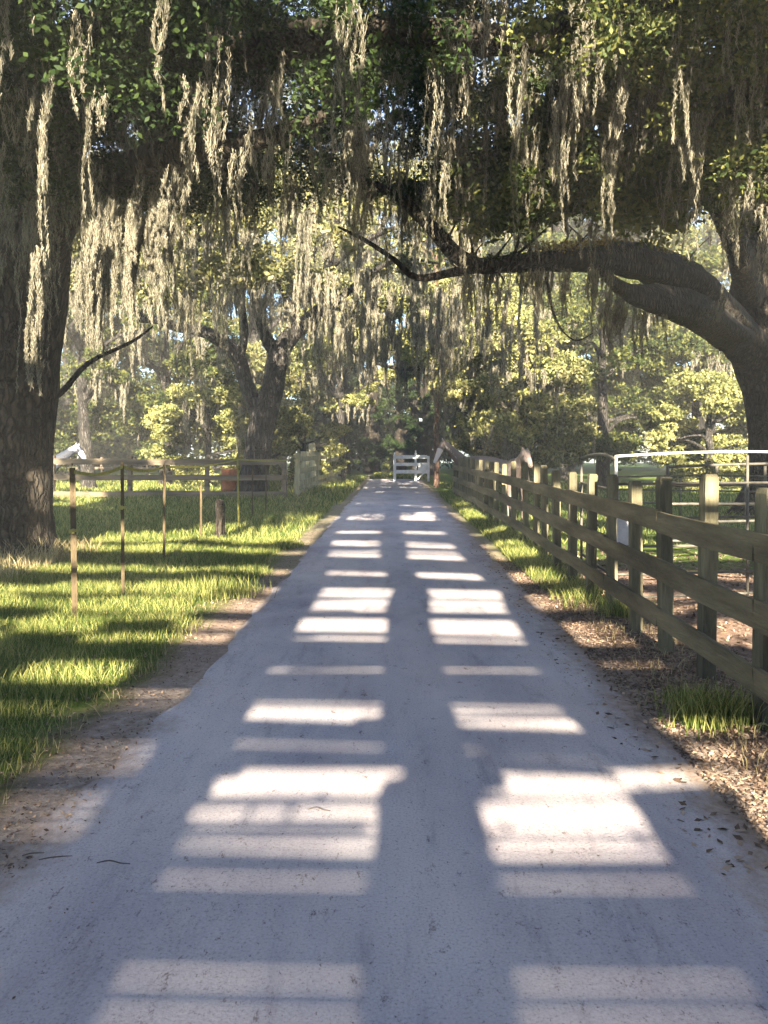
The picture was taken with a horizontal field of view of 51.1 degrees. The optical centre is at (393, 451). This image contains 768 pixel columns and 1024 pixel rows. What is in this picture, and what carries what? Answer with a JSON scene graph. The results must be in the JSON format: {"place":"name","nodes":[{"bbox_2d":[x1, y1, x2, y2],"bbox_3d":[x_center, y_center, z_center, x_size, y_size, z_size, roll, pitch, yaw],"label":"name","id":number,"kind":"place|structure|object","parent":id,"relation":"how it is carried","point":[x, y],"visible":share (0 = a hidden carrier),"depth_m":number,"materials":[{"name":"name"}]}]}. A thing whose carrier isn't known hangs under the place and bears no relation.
{"place":"outdoors","nodes":[
{"label":"outdoors","id":0,"kind":"place"},
{"bbox_2d":[0,470,754,785],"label":"grass","id":1,"kind":"structure","parent":0,"point":[144,554],"depth_m":10.55,"materials":[{"name":"green plant"}]},
{"bbox_2d":[0,479,767,1023],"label":"road","id":2,"kind":"structure","parent":0,"point":[482,839],"depth_m":3.26,"materials":[{"name":"grey concrete"}]},
{"bbox_2d":[22,852,43,855],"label":"twig","id":3,"kind":"object","parent":2,"relation":"on","point":[32,853],"visible":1,"depth_m":3.14,"materials":[{"name":"wood"}]},
{"bbox_2d":[39,855,71,859],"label":"twig","id":4,"kind":"object","parent":2,"relation":"on","point":[54,857],"visible":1,"depth_m":3.11,"materials":[{"name":"wood"}]},
{"bbox_2d":[97,860,129,863],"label":"twig","id":5,"kind":"object","parent":2,"relation":"on","point":[113,861],"visible":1,"depth_m":3.07,"materials":[{"name":"wood"}]},
{"bbox_2d":[393,450,429,480],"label":"farm gate","id":6,"kind":"structure","parent":2,"relation":"on","point":[423,468],"depth_m":42.47,"materials":[{"name":"white paint"}]},
{"bbox_2d":[0,463,767,866],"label":"ground","id":7,"kind":"structure","parent":0,"point":[54,793],"depth_m":5.83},
{"bbox_2d":[56,443,85,472],"bbox_3d":[-11.764,0.643,27.259,3.172,1.872,0.614,0,0,10],"label":"horse","id":8,"kind":"object","parent":7,"relation":"on","point":[73,450],"visible":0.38,"depth_m":26.99},
{"bbox_2d":[69,463,77,621],"bbox_3d":[-2.945,0.955,7.400,0.074,1.690,0.081,-1,0,-16],"label":"steel post","id":9,"kind":"object","parent":7,"relation":"on","point":[73,530],"visible":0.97,"depth_m":7.40,"materials":[{"name":"brown metal"}]},
{"bbox_2d":[54,260,115,473],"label":"oak tree","id":10,"kind":"object","parent":7,"relation":"on","point":[62,439],"visible":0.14,"depth_m":35.60,"materials":[{"name":"green plant"}]},
{"bbox_2d":[60,290,162,490],"bbox_3d":[-12.422,-2.831,32.984,5.738,9.318,4.707,0,0,0],"label":"oak tree","id":11,"kind":"object","parent":7,"relation":"on","point":[84,396],"visible":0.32,"depth_m":32.80,"materials":[{"name":"green plant"}]},
{"bbox_2d":[118,462,125,595],"bbox_3d":[-2.880,0.955,8.541,0.075,1.690,0.081,0,0,-5],"label":"steel post","id":12,"kind":"object","parent":7,"relation":"on","point":[122,507],"visible":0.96,"depth_m":8.54,"materials":[{"name":"brown metal"}]},
{"bbox_2d":[57,248,198,474],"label":"oak tree","id":13,"kind":"object","parent":7,"relation":"on","point":[67,370],"visible":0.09,"depth_m":46.32,"materials":[{"name":"green plant"}]},
{"bbox_2d":[163,463,165,557],"bbox_3d":[-3.264,0.985,11.444,0.034,1.630,0.046,0,0,-8],"label":"steel post","id":14,"kind":"object","parent":7,"relation":"on","point":[164,484],"visible":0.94,"depth_m":11.43,"materials":[{"name":"brown metal"}]},
{"bbox_2d":[56,457,281,480],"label":"plank fence","id":15,"kind":"object","parent":7,"relation":"on","point":[101,467],"visible":0.15,"depth_m":42.88,"materials":[{"name":"brown wood"}]},
{"bbox_2d":[87,272,251,486],"bbox_3d":[-10.040,-3.294,35.954,7.568,10.188,6.966,0,0,-36],"label":"oak tree","id":16,"kind":"object","parent":7,"relation":"on","point":[167,369],"visible":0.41,"depth_m":35.56,"materials":[{"name":"green plant"}]},
{"bbox_2d":[53,455,286,498],"bbox_3d":[-9.574,0.903,25.404,12.392,1.575,0.255,0,0,0],"label":"plank fence","id":17,"kind":"object","parent":7,"relation":"on","point":[130,477],"visible":0.75,"depth_m":25.28,"materials":[{"name":"brown wood"}]},
{"bbox_2d":[200,486,201,538],"bbox_3d":[-3.450,1.195,14.405,0.035,1.210,0.046,0,0,-9],"label":"steel post","id":18,"kind":"object","parent":7,"relation":"on","point":[201,511],"visible":0.91,"depth_m":14.39,"materials":[{"name":"brown metal"}]},
{"bbox_2d":[138,383,274,488],"bbox_3d":[-7.675,-0.504,33.274,5.629,4.607,4.629,0,0,0],"label":"bush","id":19,"kind":"object","parent":7,"relation":"on","point":[215,425],"visible":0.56,"depth_m":32.49,"materials":[{"name":"green plant"}]},
{"bbox_2d":[214,499,224,538],"bbox_3d":[-3.060,1.269,14.205,0.202,0.868,0.211,0,0,0],"label":"wooden post","id":20,"kind":"object","parent":7,"relation":"on","point":[220,517],"visible":0.78,"depth_m":14.13,"materials":[{"name":"brown wood"}]},
{"bbox_2d":[163,567,278,602],"bbox_3d":[-1.889,1.427,8.836,1.181,0.286,1.151,0,0,-31],"label":"grass tuft","id":21,"kind":"object","parent":7,"relation":"on","point":[226,589],"visible":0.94,"depth_m":8.74,"materials":[{"name":"green plant"}]},
{"bbox_2d":[221,469,236,490],"bbox_3d":[-5.608,1.100,27.500,0.605,1.000,0.605,0,0,0],"label":"barrel","id":22,"kind":"object","parent":7,"relation":"on","point":[228,485],"visible":0.48,"depth_m":27.24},
{"bbox_2d":[235,457,239,529],"bbox_3d":[-3.065,0.955,15.864,0.074,1.690,0.081,-1,0,-16],"label":"steel post","id":23,"kind":"object","parent":7,"relation":"on","point":[238,492],"visible":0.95,"depth_m":15.86,"materials":[{"name":"metal"}]},
{"bbox_2d":[74,458,295,475],"bbox_3d":[-3.237,0.211,17.290,0.329,0.134,19.818,0,0,-1],"label":"fence tape","id":24,"kind":"object","parent":23,"relation":"attached to","point":[109,471],"visible":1,"depth_m":10.37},
{"bbox_2d":[118,143,379,436],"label":"oak tree","id":25,"kind":"object","parent":7,"relation":"on","point":[258,354],"visible":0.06,"depth_m":44.37,"materials":[{"name":"green plant"}]},
{"bbox_2d":[252,465,252,515],"bbox_3d":[-3.364,1.045,19.169,0.034,1.510,0.046,0,0,-9],"label":"steel post","id":26,"kind":"object","parent":7,"relation":"on","point":[252,490],"visible":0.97,"depth_m":19.15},
{"bbox_2d":[0,0,508,559],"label":"oak tree","id":27,"kind":"object","parent":7,"relation":"on","point":[28,416],"visible":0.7,"depth_m":8.29,"materials":[{"name":"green plant"}]},
{"bbox_2d":[22,245,46,396],"bbox_3d":[-3.276,-1.206,7.369,0.176,1.401,0.232,0,0,0],"label":"moss clump","id":28,"kind":"object","parent":27,"relation":"hanging from","point":[34,325],"visible":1,"depth_m":7.30,"materials":[{"name":"beige plant"}]},
{"bbox_2d":[77,218,102,353],"bbox_3d":[-2.857,-1.555,7.597,0.229,1.265,0.344,0,0,-39],"label":"moss clump","id":29,"kind":"object","parent":27,"relation":"hanging from","point":[89,268],"visible":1,"depth_m":7.57,"materials":[{"name":"beige plant"}]},
{"bbox_2d":[92,197,118,282],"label":"moss clump","id":30,"kind":"object","parent":27,"relation":"attached to","point":[112,209],"visible":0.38,"depth_m":7.99,"materials":[{"name":"beige plant"}]},
{"bbox_2d":[98,198,144,360],"bbox_3d":[-2.669,-1.676,7.888,0.495,1.593,0.276,0,0,0],"label":"moss clump","id":31,"kind":"object","parent":27,"relation":"attached to","point":[129,282],"visible":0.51,"depth_m":7.86,"materials":[{"name":"beige plant"}]},
{"bbox_2d":[122,200,156,274],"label":"moss clump","id":32,"kind":"object","parent":27,"relation":"attached to","point":[133,218],"visible":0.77,"depth_m":7.70,"materials":[{"name":"beige plant"}]},
{"bbox_2d":[145,196,171,292],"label":"moss clump","id":33,"kind":"object","parent":27,"relation":"attached to","point":[159,222],"visible":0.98,"depth_m":7.63,"materials":[{"name":"beige plant"}]},
{"bbox_2d":[0,0,767,473],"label":"hanging moss","id":34,"kind":"object","parent":27,"relation":"hanging from","point":[362,154],"visible":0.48,"depth_m":10.57,"materials":[{"name":"grey plant"}]},
{"bbox_2d":[265,467,266,512],"bbox_3d":[-3.217,1.075,20.287,0.034,1.450,0.046,1,0,2],"label":"steel post","id":35,"kind":"object","parent":7,"relation":"on","point":[265,489],"visible":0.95,"depth_m":20.27,"materials":[{"name":"metal"}]},
{"bbox_2d":[225,374,309,488],"bbox_3d":[-4.999,-0.634,31.454,3.442,4.867,3.130,0,0,0],"label":"bush","id":36,"kind":"object","parent":7,"relation":"on","point":[284,449],"visible":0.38,"depth_m":31.68,"materials":[{"name":"green plant"}]},
{"bbox_2d":[69,150,503,497],"bbox_3d":[-2.962,-4.056,22.603,12.353,11.919,12.224,0,0,0],"label":"oak tree","id":37,"kind":"object","parent":7,"relation":"on","point":[263,405],"visible":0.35,"depth_m":24.75,"materials":[{"name":"green plant"}]},
{"bbox_2d":[271,405,352,482],"bbox_3d":[-3.942,-0.111,35.004,4.242,3.822,3.546,0,0,0],"label":"bush","id":38,"kind":"object","parent":7,"relation":"on","point":[333,430],"visible":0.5,"depth_m":34.61,"materials":[{"name":"green plant"}]},
{"bbox_2d":[294,444,340,497],"bbox_3d":[-3.166,0.703,35.853,0.309,2.035,16.706,0,0,1],"label":"plank fence","id":39,"kind":"object","parent":7,"relation":"on","point":[308,467],"visible":0.6,"depth_m":30.99,"materials":[{"name":"grey wood"}]},
{"bbox_2d":[290,311,395,479],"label":"oak tree","id":40,"kind":"object","parent":7,"relation":"on","point":[352,399],"visible":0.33,"depth_m":43.89,"materials":[{"name":"green plant"}]},
{"bbox_2d":[306,359,392,461],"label":"evergreen tree","id":41,"kind":"object","parent":7,"relation":"on","point":[319,415],"visible":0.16,"depth_m":59.67,"materials":[{"name":"green plant"}]},
{"bbox_2d":[318,427,381,473],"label":"bush","id":42,"kind":"object","parent":7,"relation":"on","point":[358,463],"visible":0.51,"depth_m":55.65,"materials":[{"name":"green plant"}]},
{"bbox_2d":[267,149,451,473],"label":"oak tree","id":43,"kind":"object","parent":7,"relation":"on","point":[372,433],"visible":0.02,"depth_m":57.47,"materials":[{"name":"green plant"}]},
{"bbox_2d":[0,530,767,1023],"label":"fallen leaves","id":44,"kind":"object","parent":7,"relation":"on","point":[736,798],"visible":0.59,"depth_m":5.28,"materials":[{"name":"brown plant"}]},
{"bbox_2d":[370,371,421,469],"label":"evergreen tree","id":45,"kind":"object","parent":7,"relation":"on","point":[396,442],"visible":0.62,"depth_m":55.80,"materials":[{"name":"green plant"}]},
{"bbox_2d":[54,10,746,472],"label":"woodland","id":46,"kind":"object","parent":7,"relation":"on","point":[116,446],"visible":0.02,"depth_m":64.18,"materials":[{"name":"green plant"}]},
{"bbox_2d":[378,333,448,469],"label":"evergreen tree","id":47,"kind":"object","parent":7,"relation":"on","point":[391,427],"visible":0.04,"depth_m":61.48,"materials":[{"name":"green plant"}]},
{"bbox_2d":[392,364,459,475],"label":"evergreen tree","id":48,"kind":"object","parent":7,"relation":"on","point":[426,443],"visible":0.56,"depth_m":53.34,"materials":[{"name":"green plant"}]},
{"bbox_2d":[277,272,585,481],"bbox_3d":[1.595,-3.625,34.452,13.006,10.851,14.216,0,0,0],"label":"oak tree","id":49,"kind":"object","parent":7,"relation":"on","point":[505,426],"visible":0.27,"depth_m":29.96,"materials":[{"name":"green plant"}]},
{"bbox_2d":[406,218,484,486],"bbox_3d":[2.179,-4.371,36.242,3.778,12.342,3.511,0,0,0],"label":"pine tree","id":50,"kind":"object","parent":7,"relation":"on","point":[436,482],"visible":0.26,"depth_m":35.91,"materials":[{"name":"green plant"}]},
{"bbox_2d":[433,438,507,492],"bbox_3d":[2.675,0.570,26.357,2.964,2.016,0.614,0,0,-12],"label":"horse","id":51,"kind":"object","parent":7,"relation":"on","point":[454,453],"visible":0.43,"depth_m":26.11},
{"bbox_2d":[388,215,583,405],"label":"oak tree","id":52,"kind":"object","parent":7,"relation":"on","point":[487,246],"visible":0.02,"depth_m":58.67,"materials":[{"name":"green plant"}]},
{"bbox_2d":[424,316,605,481],"bbox_3d":[4.670,-1.716,29.920,6.404,7.031,5.615,0,0,-15],"label":"oak tree","id":53,"kind":"object","parent":7,"relation":"on","point":[578,428],"visible":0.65,"depth_m":29.01,"materials":[{"name":"green plant"}]},
{"bbox_2d":[506,446,532,518],"bbox_3d":[2.709,0.736,17.633,0.614,1.684,2.862,0,0,7],"label":"horse","id":54,"kind":"object","parent":7,"relation":"on","point":[524,455],"visible":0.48,"depth_m":16.97},
{"bbox_2d":[318,0,767,212],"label":"oak tree","id":55,"kind":"object","parent":7,"relation":"on","point":[604,15],"visible":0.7,"depth_m":8.05,"materials":[{"name":"green plant"}]},
{"bbox_2d":[338,0,767,515],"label":"oak tree","id":56,"kind":"object","parent":7,"relation":"on","point":[685,292],"visible":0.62,"depth_m":11.81,"materials":[{"name":"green plant"}]},
{"bbox_2d":[461,188,712,480],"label":"oak tree","id":57,"kind":"object","parent":7,"relation":"on","point":[556,235],"visible":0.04,"depth_m":41.53,"materials":[{"name":"green plant"}]},
{"bbox_2d":[580,453,614,576],"bbox_3d":[2.330,0.808,9.210,0.034,1.583,2.016,0,0,3],"label":"corral panel","id":58,"kind":"object","parent":7,"relation":"on","point":[582,483],"visible":0.33,"depth_m":10.14,"materials":[{"name":"grey metal"}]},
{"bbox_2d":[452,457,767,728],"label":"plank fence","id":59,"kind":"object","parent":7,"relation":"on","point":[708,535],"visible":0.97,"depth_m":6.33,"materials":[{"name":"brown wood"}]},
{"bbox_2d":[519,272,704,489],"bbox_3d":[8.417,-3.271,33.090,8.416,10.142,7.264,0,0,0],"label":"oak tree","id":60,"kind":"object","parent":7,"relation":"on","point":[577,305],"visible":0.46,"depth_m":32.75,"materials":[{"name":"green plant"}]},
{"bbox_2d":[589,592,655,619],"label":"grass tuft","id":61,"kind":"object","parent":7,"relation":"on","point":[619,608],"visible":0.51,"depth_m":7.68,"materials":[{"name":"green plant"}]},
{"bbox_2d":[588,176,740,446],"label":"oak tree","id":62,"kind":"object","parent":7,"relation":"on","point":[629,378],"visible":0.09,"depth_m":43.84,"materials":[{"name":"green plant"}]},
{"bbox_2d":[638,678,722,714],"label":"grass tuft","id":63,"kind":"object","parent":7,"relation":"on","point":[668,696],"visible":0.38,"depth_m":5.00,"materials":[{"name":"green plant"}]},
{"bbox_2d":[627,243,747,474],"bbox_3d":[13.511,-3.695,35.840,6.572,10.989,6.291,0,0,41],"label":"oak tree","id":64,"kind":"object","parent":7,"relation":"on","point":[711,264],"visible":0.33,"depth_m":34.91,"materials":[{"name":"green plant"}]},
{"bbox_2d":[615,450,767,599],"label":"corral panel","id":65,"kind":"object","parent":7,"relation":"on","point":[747,571],"visible":0.41,"depth_m":8.33,"materials":[{"name":"white metal"}]},
{"bbox_2d":[618,475,767,519],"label":"corral panel","id":66,"kind":"object","parent":7,"relation":"on","point":[680,490],"visible":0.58,"depth_m":18.44,"materials":[{"name":"metal"}]},
{"bbox_2d":[642,367,747,491],"bbox_3d":[12.568,-0.688,31.235,4.962,5.102,4.819,0,0,43],"label":"bush","id":67,"kind":"object","parent":7,"relation":"on","point":[722,389],"visible":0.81,"depth_m":30.82,"materials":[{"name":"green leaf"},{"name":"grey bark"}]},
{"bbox_2d":[645,675,767,739],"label":"grass tuft","id":68,"kind":"object","parent":7,"relation":"on","point":[702,710],"visible":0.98,"depth_m":4.56,"materials":[{"name":"green plant"}]},
{"bbox_2d":[666,462,767,541],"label":"corral panel","id":69,"kind":"object","parent":7,"relation":"on","point":[716,472],"visible":0.4,"depth_m":11.43,"materials":[{"name":"metal"}]},
{"bbox_2d":[718,369,747,479],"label":"oak tree","id":70,"kind":"object","parent":7,"relation":"on","point":[741,422],"visible":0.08,"depth_m":33.41,"materials":[{"name":"green plant"}]},
{"bbox_2d":[0,535,767,803],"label":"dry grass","id":71,"kind":"structure","parent":0,"point":[25,559],"depth_m":8.79,"materials":[{"name":"plant"}]},
{"bbox_2d":[55,0,740,462],"label":"sky","id":72,"kind":"structure","parent":0,"point":[270,235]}
]}

